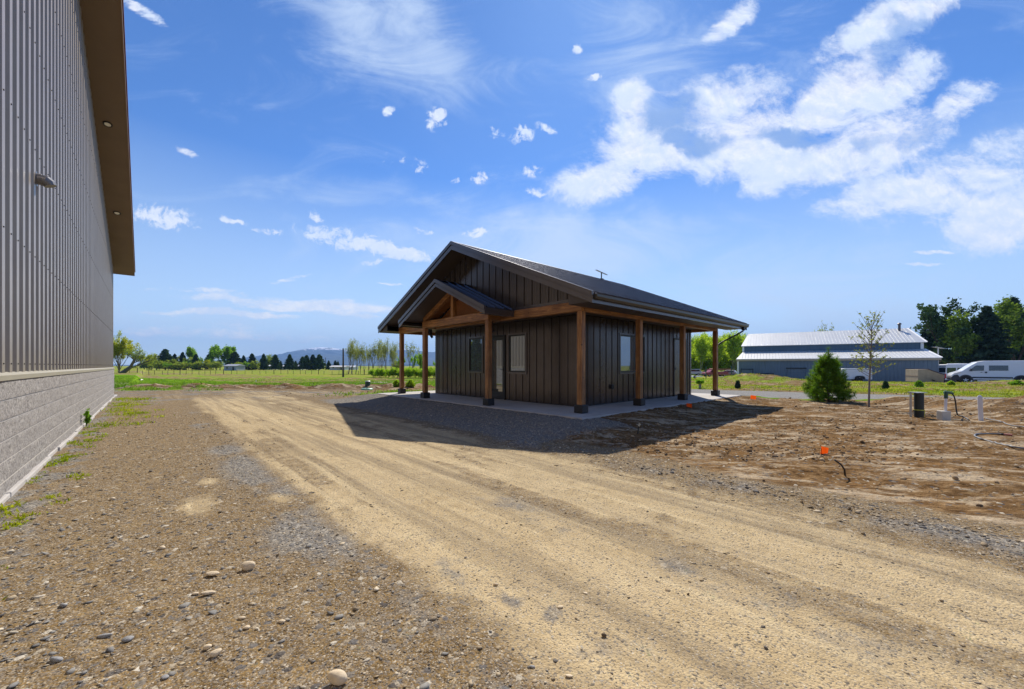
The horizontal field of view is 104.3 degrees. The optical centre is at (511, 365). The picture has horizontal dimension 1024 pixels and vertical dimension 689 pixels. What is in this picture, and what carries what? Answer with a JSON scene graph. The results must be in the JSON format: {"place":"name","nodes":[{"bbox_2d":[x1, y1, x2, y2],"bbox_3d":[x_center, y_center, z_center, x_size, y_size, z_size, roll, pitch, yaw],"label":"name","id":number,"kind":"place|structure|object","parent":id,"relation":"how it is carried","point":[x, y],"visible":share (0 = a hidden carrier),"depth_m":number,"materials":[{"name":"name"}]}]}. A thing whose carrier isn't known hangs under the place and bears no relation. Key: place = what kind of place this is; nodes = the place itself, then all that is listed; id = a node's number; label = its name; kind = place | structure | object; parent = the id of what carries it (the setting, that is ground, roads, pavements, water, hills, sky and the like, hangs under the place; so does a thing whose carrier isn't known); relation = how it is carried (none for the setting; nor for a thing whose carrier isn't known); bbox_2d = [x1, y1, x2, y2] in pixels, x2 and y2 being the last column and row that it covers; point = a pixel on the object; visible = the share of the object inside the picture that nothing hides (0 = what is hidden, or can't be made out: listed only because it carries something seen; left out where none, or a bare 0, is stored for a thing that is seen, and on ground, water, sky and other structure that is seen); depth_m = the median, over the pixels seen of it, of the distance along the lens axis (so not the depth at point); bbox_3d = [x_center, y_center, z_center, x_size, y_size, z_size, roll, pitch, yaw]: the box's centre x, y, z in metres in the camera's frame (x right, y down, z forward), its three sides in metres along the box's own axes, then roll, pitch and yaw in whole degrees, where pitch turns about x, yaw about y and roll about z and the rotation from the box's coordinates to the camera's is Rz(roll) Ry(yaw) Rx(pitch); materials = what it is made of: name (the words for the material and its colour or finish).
{"place":"outdoors","nodes":[
{"label":"outdoors","id":0,"kind":"place"},
{"bbox_2d":[0,387,450,688],"bbox_3d":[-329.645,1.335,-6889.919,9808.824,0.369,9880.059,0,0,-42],"label":"ground","id":1,"kind":"structure","parent":0,"point":[195,499],"depth_m":2.39,"materials":[{"name":"brown gravel"}]},
{"bbox_2d":[49,656,62,661],"bbox_3d":[-2.003,1.289,1.748,0.059,0.020,0.024,0,0,4],"label":"stone","id":2,"kind":"object","parent":1,"relation":"on","point":[55,659],"visible":1,"depth_m":1.74,"materials":[{"name":"grey stone"}]},
{"bbox_2d":[0,0,134,503],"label":"metal shop","id":3,"kind":"structure","parent":1,"relation":"on","point":[67,250],"depth_m":6.37,"materials":[{"name":"metal"}]},
{"bbox_2d":[0,396,174,600],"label":"weeds","id":4,"kind":"object","parent":1,"relation":"on","point":[65,457],"visible":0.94,"depth_m":6.55,"materials":[{"name":"green plant"}]},
{"bbox_2d":[83,408,91,425],"bbox_3d":[-9.019,1.099,8.450,0.172,0.407,0.136,0,0,6],"label":"tall weed","id":5,"kind":"object","parent":1,"relation":"on","point":[88,416],"visible":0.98,"depth_m":8.44,"materials":[{"name":"green plant"}]},
{"bbox_2d":[97,633,112,637],"bbox_3d":[-1.952,1.294,1.909,0.063,0.016,0.021,0,0,-12],"label":"stone","id":6,"kind":"object","parent":1,"relation":"on","point":[105,635],"visible":1,"depth_m":1.90,"materials":[{"name":"grey stone"}]},
{"bbox_2d":[121,636,133,641],"bbox_3d":[-1.817,1.291,1.879,0.047,0.020,0.030,0,0,-19],"label":"stone","id":7,"kind":"object","parent":1,"relation":"on","point":[127,638],"visible":1,"depth_m":1.87,"materials":[{"name":"grey stone"}]},
{"bbox_2d":[201,590,215,594],"bbox_3d":[-1.731,1.293,2.267,0.068,0.023,0.034,0,0,-42],"label":"stone","id":8,"kind":"object","parent":1,"relation":"on","point":[209,592],"visible":1,"depth_m":2.26,"materials":[{"name":"beige stone"}]},
{"bbox_2d":[206,571,218,575],"bbox_3d":[-1.862,1.295,2.474,0.084,0.025,0.036,0,0,12],"label":"stone","id":9,"kind":"object","parent":1,"relation":"on","point":[211,573],"visible":1,"depth_m":2.47,"materials":[{"name":"beige stone"}]},
{"bbox_2d":[209,648,221,656],"bbox_3d":[-1.324,1.285,1.777,0.047,0.028,0.030,0,0,-42],"label":"stone","id":10,"kind":"object","parent":1,"relation":"on","point":[215,653],"visible":1,"depth_m":1.77,"materials":[{"name":"beige stone"}]},
{"bbox_2d":[0,445,472,688],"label":"stone chips","id":11,"kind":"object","parent":1,"relation":"on","point":[426,685],"visible":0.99,"depth_m":2.06,"materials":[{"name":"stone"}]},
{"bbox_2d":[241,561,254,570],"bbox_3d":[-1.686,1.280,2.545,0.080,0.052,0.051,0,0,-20],"label":"stone","id":12,"kind":"object","parent":1,"relation":"on","point":[247,565],"visible":1,"depth_m":2.53,"materials":[{"name":"beige stone"}]},
{"bbox_2d":[327,669,346,685],"bbox_3d":[-0.712,1.272,1.629,0.079,0.048,0.045,0,0,22],"label":"stone","id":13,"kind":"object","parent":1,"relation":"on","point":[337,677],"visible":1,"depth_m":1.61,"materials":[{"name":"beige stone"}]},
{"bbox_2d":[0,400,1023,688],"bbox_3d":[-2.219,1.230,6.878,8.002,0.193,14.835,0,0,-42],"label":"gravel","id":14,"kind":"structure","parent":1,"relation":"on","point":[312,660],"depth_m":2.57,"materials":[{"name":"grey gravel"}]},
{"bbox_2d":[113,354,434,365],"bbox_3d":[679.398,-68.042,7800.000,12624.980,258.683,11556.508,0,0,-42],"label":"foothills","id":15,"kind":"structure","parent":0,"point":[331,358],"depth_m":5943.96,"materials":[{"name":"blue"}]},
{"bbox_2d":[202,347,434,362],"bbox_3d":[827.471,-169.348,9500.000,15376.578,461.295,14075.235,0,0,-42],"label":"mountain","id":16,"kind":"structure","parent":0,"point":[316,351],"depth_m":8119.24,"materials":[{"name":"blue"}]},
{"bbox_2d":[113,366,997,389],"bbox_3d":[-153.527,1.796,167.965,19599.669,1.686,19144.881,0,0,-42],"label":"field","id":17,"kind":"structure","parent":0,"point":[252,375],"depth_m":77.64,"materials":[{"name":"green plant"}]},
{"bbox_2d":[113,330,139,372],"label":"willow tree","id":18,"kind":"object","parent":17,"relation":"on","point":[118,349],"visible":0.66,"depth_m":99.10,"materials":[{"name":"green plant"}]},
{"bbox_2d":[119,346,157,372],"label":"leaning tree","id":19,"kind":"object","parent":17,"relation":"on","point":[135,356],"visible":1,"depth_m":98.13,"materials":[{"name":"green plant"}]},
{"bbox_2d":[147,359,167,369],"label":"olive leafed tree","id":20,"kind":"object","parent":17,"relation":"on","point":[156,364],"visible":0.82,"depth_m":221.44,"materials":[{"name":"green plant"}]},
{"bbox_2d":[157,349,173,369],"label":"pine tree","id":21,"kind":"object","parent":17,"relation":"on","point":[164,355],"visible":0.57,"depth_m":233.75,"materials":[{"name":"green plant"}]},
{"bbox_2d":[171,361,187,368],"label":"olive leafed tree","id":22,"kind":"object","parent":17,"relation":"on","point":[183,365],"visible":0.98,"depth_m":218.27,"materials":[{"name":"green plant"}]},
{"bbox_2d":[175,352,186,369],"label":"pine tree","id":23,"kind":"object","parent":17,"relation":"on","point":[182,355],"visible":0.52,"depth_m":235.28,"materials":[{"name":"green plant"}]},
{"bbox_2d":[185,346,198,357],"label":"leafy tree","id":24,"kind":"object","parent":17,"relation":"on","point":[191,352],"visible":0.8,"depth_m":240.17,"materials":[{"name":"green plant"}]},
{"bbox_2d":[187,354,201,369],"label":"pine tree","id":25,"kind":"object","parent":17,"relation":"on","point":[195,358],"visible":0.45,"depth_m":227.11,"materials":[{"name":"green plant"}]},
{"bbox_2d":[187,361,205,369],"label":"olive leafed tree","id":26,"kind":"object","parent":17,"relation":"on","point":[196,364],"visible":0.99,"depth_m":218.04,"materials":[{"name":"green plant"}]},
{"bbox_2d":[206,343,219,369],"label":"leafy tree","id":27,"kind":"object","parent":17,"relation":"on","point":[210,354],"visible":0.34,"depth_m":236.56,"materials":[{"name":"green plant"}]},
{"bbox_2d":[205,361,223,369],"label":"olive leafed tree","id":28,"kind":"object","parent":17,"relation":"on","point":[215,364],"visible":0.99,"depth_m":217.93,"materials":[{"name":"green plant"}]},
{"bbox_2d":[211,344,225,369],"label":"leafy tree","id":29,"kind":"object","parent":17,"relation":"on","point":[215,351],"visible":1,"depth_m":232.69,"materials":[{"name":"green plant"}]},
{"bbox_2d":[216,346,233,364],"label":"leafy tree","id":30,"kind":"object","parent":17,"relation":"on","point":[226,355],"visible":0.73,"depth_m":239.49,"materials":[{"name":"green plant"}]},
{"bbox_2d":[226,352,240,364],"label":"pine tree","id":31,"kind":"object","parent":17,"relation":"on","point":[234,358],"visible":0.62,"depth_m":238.51,"materials":[{"name":"green plant"}]},
{"bbox_2d":[224,364,244,370],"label":"house","id":32,"kind":"structure","parent":17,"relation":"on","point":[232,367],"depth_m":212.38,"materials":[{"name":"white metal"}]},
{"bbox_2d":[124,368,364,374],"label":"wire fence","id":33,"kind":"object","parent":17,"relation":"on","point":[223,372],"visible":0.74,"depth_m":100.95,"materials":[{"name":"brown wood"}]},
{"bbox_2d":[245,353,258,369],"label":"pine tree","id":34,"kind":"object","parent":17,"relation":"on","point":[252,357],"visible":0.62,"depth_m":234.98,"materials":[{"name":"green plant"}]},
{"bbox_2d":[250,360,260,367],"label":"olive leafed tree","id":35,"kind":"object","parent":17,"relation":"on","point":[254,364],"visible":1,"depth_m":224.63,"materials":[{"name":"green plant"}]},
{"bbox_2d":[257,353,268,369],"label":"pine tree","id":36,"kind":"object","parent":17,"relation":"on","point":[264,363],"visible":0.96,"depth_m":231.08,"materials":[{"name":"green plant"}]},
{"bbox_2d":[114,375,434,396],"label":"field grass","id":37,"kind":"structure","parent":17,"relation":"on","point":[152,381],"depth_m":33.65,"materials":[{"name":"green plant"}]},
{"bbox_2d":[269,354,280,369],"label":"pine tree","id":38,"kind":"object","parent":17,"relation":"on","point":[275,363],"visible":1,"depth_m":231.07,"materials":[{"name":"green plant"}]},
{"bbox_2d":[282,354,296,369],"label":"pine tree","id":39,"kind":"object","parent":17,"relation":"on","point":[289,364],"visible":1,"depth_m":229.08,"materials":[{"name":"green plant"}]},
{"bbox_2d":[300,355,313,369],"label":"pine tree","id":40,"kind":"object","parent":17,"relation":"on","point":[307,363],"visible":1,"depth_m":230.92,"materials":[{"name":"green plant"}]},
{"bbox_2d":[308,354,316,369],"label":"pine tree","id":41,"kind":"object","parent":17,"relation":"on","point":[312,358],"visible":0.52,"depth_m":235.13,"materials":[{"name":"green plant"}]},
{"bbox_2d":[312,354,325,369],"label":"pine tree","id":42,"kind":"object","parent":17,"relation":"on","point":[319,364],"visible":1,"depth_m":230.84,"materials":[{"name":"green plant"}]},
{"bbox_2d":[330,366,349,369],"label":"house","id":43,"kind":"structure","parent":17,"relation":"on","point":[338,367],"depth_m":235.00,"materials":[{"name":"white metal"}]},
{"bbox_2d":[342,348,343,376],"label":"utility pole","id":44,"kind":"object","parent":17,"relation":"on","point":[343,362],"visible":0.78,"depth_m":79.87,"materials":[{"name":"brown wood"}]},
{"bbox_2d":[344,339,355,373],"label":"sparse poplar tree","id":45,"kind":"object","parent":17,"relation":"on","point":[349,350],"visible":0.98,"depth_m":108.00,"materials":[{"name":"green plant"}]},
{"bbox_2d":[349,338,358,373],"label":"sparse poplar tree","id":46,"kind":"object","parent":17,"relation":"on","point":[357,343],"visible":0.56,"depth_m":112.26,"materials":[{"name":"green plant"}]},
{"bbox_2d":[356,346,366,373],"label":"sparse poplar tree","id":47,"kind":"object","parent":17,"relation":"on","point":[360,350],"visible":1,"depth_m":107.51,"materials":[{"name":"green plant"}]},
{"bbox_2d":[368,342,380,367],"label":"sparse poplar tree","id":48,"kind":"object","parent":17,"relation":"on","point":[374,351],"visible":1,"depth_m":107.39,"materials":[{"name":"green plant"}]},
{"bbox_2d":[373,367,386,377],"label":"green shrub","id":49,"kind":"object","parent":17,"relation":"on","point":[378,372],"visible":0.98,"depth_m":74.47,"materials":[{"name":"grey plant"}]},
{"bbox_2d":[376,338,383,368],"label":"sparse poplar tree","id":50,"kind":"object","parent":17,"relation":"on","point":[379,343],"visible":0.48,"depth_m":111.77,"materials":[{"name":"green plant"}]},
{"bbox_2d":[378,336,389,368],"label":"sparse poplar tree","id":51,"kind":"object","parent":17,"relation":"on","point":[384,353],"visible":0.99,"depth_m":107.28,"materials":[{"name":"green plant"}]},
{"bbox_2d":[387,367,398,377],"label":"green shrub","id":52,"kind":"object","parent":17,"relation":"on","point":[392,372],"visible":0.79,"depth_m":73.50,"materials":[{"name":"green plant"}]},
{"bbox_2d":[389,345,396,367],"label":"sparse poplar tree","id":53,"kind":"object","parent":17,"relation":"on","point":[393,356],"visible":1,"depth_m":112.07,"materials":[{"name":"green plant"}]},
{"bbox_2d":[388,341,398,367],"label":"sparse poplar tree","id":54,"kind":"object","parent":17,"relation":"on","point":[395,353],"visible":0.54,"depth_m":115.36,"materials":[{"name":"green plant"}]},
{"bbox_2d":[396,367,415,377],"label":"green shrub","id":55,"kind":"object","parent":17,"relation":"on","point":[409,372],"visible":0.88,"depth_m":72.14,"materials":[{"name":"green plant"}]},
{"bbox_2d":[405,379,415,386],"bbox_3d":[-5.750,1.011,22.498,0.618,0.540,0.578,0,0,-42],"label":"cone shrub","id":56,"kind":"object","parent":17,"relation":"on","point":[410,383],"visible":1,"depth_m":22.38,"materials":[{"name":"green plant"}]},
{"bbox_2d":[405,341,419,366],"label":"bare tree","id":57,"kind":"object","parent":17,"relation":"on","point":[411,352],"visible":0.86,"depth_m":104.79,"materials":[{"name":"green plant"}]},
{"bbox_2d":[410,354,418,365],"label":"leafy tree","id":58,"kind":"object","parent":17,"relation":"on","point":[415,360],"visible":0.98,"depth_m":96.13,"materials":[{"name":"green plant"}]},
{"bbox_2d":[416,353,421,368],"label":"leafy tree","id":59,"kind":"object","parent":17,"relation":"on","point":[420,361],"visible":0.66,"depth_m":98.75,"materials":[{"name":"green plant"}]},
{"bbox_2d":[428,366,434,377],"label":"green shrub","id":60,"kind":"object","parent":17,"relation":"on","point":[431,370],"visible":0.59,"depth_m":71.57,"materials":[{"name":"green plant"}]},
{"bbox_2d":[691,369,701,375],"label":"suv","id":61,"kind":"object","parent":17,"relation":"on","point":[698,372],"visible":0.5,"depth_m":103.60,"materials":[{"name":"paint"}]},
{"bbox_2d":[691,352,703,368],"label":"aspen tree","id":62,"kind":"object","parent":17,"relation":"on","point":[697,364],"visible":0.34,"depth_m":116.54,"materials":[{"name":"green plant"}]},
{"bbox_2d":[692,334,712,370],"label":"aspen tree","id":63,"kind":"object","parent":17,"relation":"on","point":[700,345],"visible":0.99,"depth_m":110.85,"materials":[{"name":"green plant"}]},
{"bbox_2d":[700,351,712,369],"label":"aspen tree","id":64,"kind":"object","parent":17,"relation":"on","point":[707,364],"visible":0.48,"depth_m":116.74,"materials":[{"name":"green plant"}]},
{"bbox_2d":[701,370,728,376],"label":"pickup","id":65,"kind":"object","parent":17,"relation":"on","point":[707,372],"visible":0.64,"depth_m":94.43,"materials":[{"name":"paint"}]},
{"bbox_2d":[706,335,726,363],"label":"aspen tree","id":66,"kind":"object","parent":17,"relation":"on","point":[721,346],"visible":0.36,"depth_m":111.46,"materials":[{"name":"green plant"}]},
{"bbox_2d":[711,350,729,371],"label":"aspen tree","id":67,"kind":"object","parent":17,"relation":"on","point":[722,364],"visible":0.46,"depth_m":116.47,"materials":[{"name":"green plant"}]},
{"bbox_2d":[726,354,739,370],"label":"aspen tree","id":68,"kind":"object","parent":17,"relation":"on","point":[730,363],"visible":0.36,"depth_m":117.16,"materials":[{"name":"green plant"}]},
{"bbox_2d":[724,330,745,369],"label":"aspen tree","id":69,"kind":"object","parent":17,"relation":"on","point":[734,347],"visible":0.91,"depth_m":111.41,"materials":[{"name":"green plant"}]},
{"bbox_2d":[841,368,871,380],"bbox_3d":[48.813,1.387,57.710,4.733,1.960,2.300,0,0,23],"label":"cargo trailer","id":70,"kind":"object","parent":17,"relation":"on","point":[854,374],"visible":0.56,"depth_m":56.58,"materials":[{"name":"white paint"}]},
{"bbox_2d":[905,369,944,381],"bbox_3d":[52.120,1.201,50.301,2.561,1.619,2.789,0,0,20],"label":"metal bin","id":71,"kind":"object","parent":17,"relation":"on","point":[922,375],"visible":0.91,"depth_m":49.32,"materials":[{"name":"beige paint"}]},
{"bbox_2d":[918,322,951,364],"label":"pine tree","id":72,"kind":"object","parent":17,"relation":"on","point":[926,334],"visible":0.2,"depth_m":94.22,"materials":[{"name":"green plant"}]},
{"bbox_2d":[939,364,945,379],"bbox_3d":[72.078,1.212,63.623,7.227,2.858,2.783,0,0,-12],"label":"van","id":73,"kind":"object","parent":17,"relation":"on","point":[942,368],"visible":0.05,"depth_m":63.35,"materials":[{"name":"white paint"}]},
{"bbox_2d":[909,297,984,363],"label":"pine tree","id":74,"kind":"object","parent":17,"relation":"on","point":[931,315],"visible":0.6,"depth_m":82.12,"materials":[{"name":"green plant"}]},
{"bbox_2d":[938,309,982,360],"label":"pine tree","id":75,"kind":"object","parent":17,"relation":"on","point":[965,344],"visible":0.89,"depth_m":77.75,"materials":[{"name":"green plant"}]},
{"bbox_2d":[944,363,995,381],"bbox_3d":[62.497,1.174,54.263,7.424,2.936,2.859,0,0,-22],"label":"van","id":76,"kind":"object","parent":17,"relation":"on","point":[953,367],"visible":0.16,"depth_m":53.25,"materials":[{"name":"white paint"}]},
{"bbox_2d":[946,360,1023,381],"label":"van","id":77,"kind":"object","parent":17,"relation":"on","point":[994,370],"visible":0.75,"depth_m":44.40,"materials":[{"name":"white paint"}]},
{"bbox_2d":[954,305,1021,363],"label":"spruce tree","id":78,"kind":"object","parent":17,"relation":"on","point":[994,344],"visible":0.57,"depth_m":75.75,"materials":[{"name":"green plant"}]},
{"bbox_2d":[992,294,1023,360],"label":"pine tree","id":79,"kind":"object","parent":17,"relation":"on","point":[1007,311],"visible":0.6,"depth_m":78.56,"materials":[{"name":"green plant"}]},
{"bbox_2d":[1007,297,1023,359],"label":"spruce tree","id":80,"kind":"object","parent":17,"relation":"on","point":[1015,300],"visible":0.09,"depth_m":90.49,"materials":[{"name":"green plant"}]},
{"bbox_2d":[377,390,740,419],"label":"patio","id":81,"kind":"structure","parent":0,"point":[599,411],"depth_m":11.57,"materials":[{"name":"concrete"}]},
{"bbox_2d":[378,241,748,413],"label":"office","id":82,"kind":"structure","parent":81,"relation":"on","point":[501,326],"depth_m":12.36,"materials":[{"name":"brown metal"}]},
{"bbox_2d":[468,336,482,372],"bbox_3d":[-1.293,-0.390,14.298,0.060,1.300,0.860,0,0,-42],"label":"window","id":83,"kind":"structure","parent":82,"relation":"in","point":[475,344],"depth_m":14.34,"materials":[{"name":"black glass"}]},
{"bbox_2d":[492,335,505,399],"bbox_3d":[-0.575,0.055,13.505,0.090,2.150,1.060,0,0,-42],"label":"door","id":84,"kind":"structure","parent":82,"relation":"in","point":[498,341],"depth_m":13.37,"materials":[{"name":"glass"}]},
{"bbox_2d":[507,332,526,373],"bbox_3d":[0.172,-0.390,12.697,0.060,1.300,0.880,0,0,-42],"label":"window","id":85,"kind":"structure","parent":82,"relation":"in","point":[516,342],"depth_m":12.71,"materials":[{"name":"white glass"}]},
{"bbox_2d":[619,333,645,373],"bbox_3d":[3.851,-0.375,12.744,1.550,1.270,0.060,0,0,-42],"label":"window","id":86,"kind":"structure","parent":82,"relation":"in","point":[627,342],"depth_m":12.61,"materials":[{"name":"clear glass"}]},
{"bbox_2d":[674,338,686,395],"bbox_3d":[6.333,0.055,15.009,1.050,2.150,0.090,0,0,-42],"label":"door","id":87,"kind":"structure","parent":82,"relation":"in","point":[676,340],"depth_m":14.83,"materials":[{"name":"black metal"}]},
{"bbox_2d":[100,386,1023,688],"bbox_3d":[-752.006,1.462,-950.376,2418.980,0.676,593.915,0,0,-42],"label":"driveway","id":88,"kind":"structure","parent":0,"point":[694,648],"depth_m":2.62,"materials":[{"name":"beige gravel"}]},
{"bbox_2d":[113,0,1023,364],"label":"sky","id":89,"kind":"structure","parent":0,"point":[298,166],"materials":[{"name":"blue"}]},
{"bbox_2d":[290,386,1023,535],"bbox_3d":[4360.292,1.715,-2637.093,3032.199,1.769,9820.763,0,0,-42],"label":"dirt lot","id":90,"kind":"structure","parent":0,"point":[958,500],"depth_m":6.82,"materials":[{"name":"brown soil"}]},
{"bbox_2d":[117,383,1023,527],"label":"dirt clods","id":91,"kind":"object","parent":90,"relation":"on","point":[954,477],"visible":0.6,"depth_m":6.88,"materials":[{"name":"brown soil"}]},
{"bbox_2d":[801,346,856,402],"bbox_3d":[11.633,0.350,14.681,1.587,2.173,1.558,0,0,28],"label":"young pine","id":92,"kind":"object","parent":90,"relation":"on","point":[828,375],"visible":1,"depth_m":14.49,"materials":[{"name":"green plant"}]},
{"bbox_2d":[848,311,894,406],"bbox_3d":[11.233,-0.168,12.478,1.274,3.129,1.122,0,0,23],"label":"young tree","id":93,"kind":"object","parent":90,"relation":"on","point":[871,356],"visible":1,"depth_m":12.51,"materials":[{"name":"green plant"}]},
{"bbox_2d":[907,392,927,417],"bbox_3d":[10.253,1.032,10.067,0.299,0.726,0.220,0,0,0],"label":"well riser","id":94,"kind":"object","parent":90,"relation":"on","point":[919,411],"visible":0.9,"depth_m":10.02,"materials":[{"name":"black plastic"}]},
{"bbox_2d":[937,390,968,420],"bbox_3d":[10.953,0.963,9.726,1.246,0.738,0.406,0,0,-20],"label":"yard hydrant","id":95,"kind":"object","parent":90,"relation":"on","point":[945,414],"visible":0.98,"depth_m":9.61,"materials":[{"name":"white plastic"}]},
{"bbox_2d":[977,395,983,420],"bbox_3d":[11.136,1.054,9.461,0.104,0.705,0.102,0,0,-42],"label":"white post","id":96,"kind":"object","parent":90,"relation":"on","point":[980,407],"visible":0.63,"depth_m":9.44,"materials":[{"name":"plastic"}]},
{"bbox_2d":[974,433,1023,448],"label":"hose","id":97,"kind":"object","parent":90,"relation":"on","point":[995,441],"visible":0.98,"depth_m":7.01,"materials":[{"name":"black plastic"}]},
{"bbox_2d":[295,373,1023,397],"bbox_3d":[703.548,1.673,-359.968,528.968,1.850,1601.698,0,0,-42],"label":"grass bank","id":98,"kind":"structure","parent":0,"point":[744,376],"depth_m":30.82,"materials":[{"name":"green plant"}]},
{"bbox_2d":[881,381,889,388],"bbox_3d":[23.532,1.258,25.097,0.395,0.649,0.412,0,0,16],"label":"cone shrub","id":99,"kind":"object","parent":98,"relation":"on","point":[885,384],"visible":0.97,"depth_m":25.02,"materials":[{"name":"green plant"}]},
{"bbox_2d":[914,380,924,386],"bbox_3d":[28.945,1.298,28.283,0.535,0.570,0.564,0,0,24],"label":"cone shrub","id":100,"kind":"object","parent":98,"relation":"on","point":[918,383],"visible":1,"depth_m":28.18,"materials":[{"name":"green plant"}]},
{"bbox_2d":[1007,380,1023,384],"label":"cone shrub","id":101,"kind":"object","parent":98,"relation":"on","point":[1016,382],"visible":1,"depth_m":30.86,"materials":[{"name":"green plant"}]},
{"bbox_2d":[355,382,1000,399],"bbox_3d":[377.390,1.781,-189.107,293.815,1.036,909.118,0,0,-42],"label":"road","id":102,"kind":"structure","parent":0,"point":[787,395],"depth_m":20.96,"materials":[{"name":"grey gravel"}]},
{"bbox_2d":[736,323,942,382],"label":"barn","id":103,"kind":"structure","parent":0,"point":[792,354],"depth_m":67.85,"materials":[{"name":"grey"}]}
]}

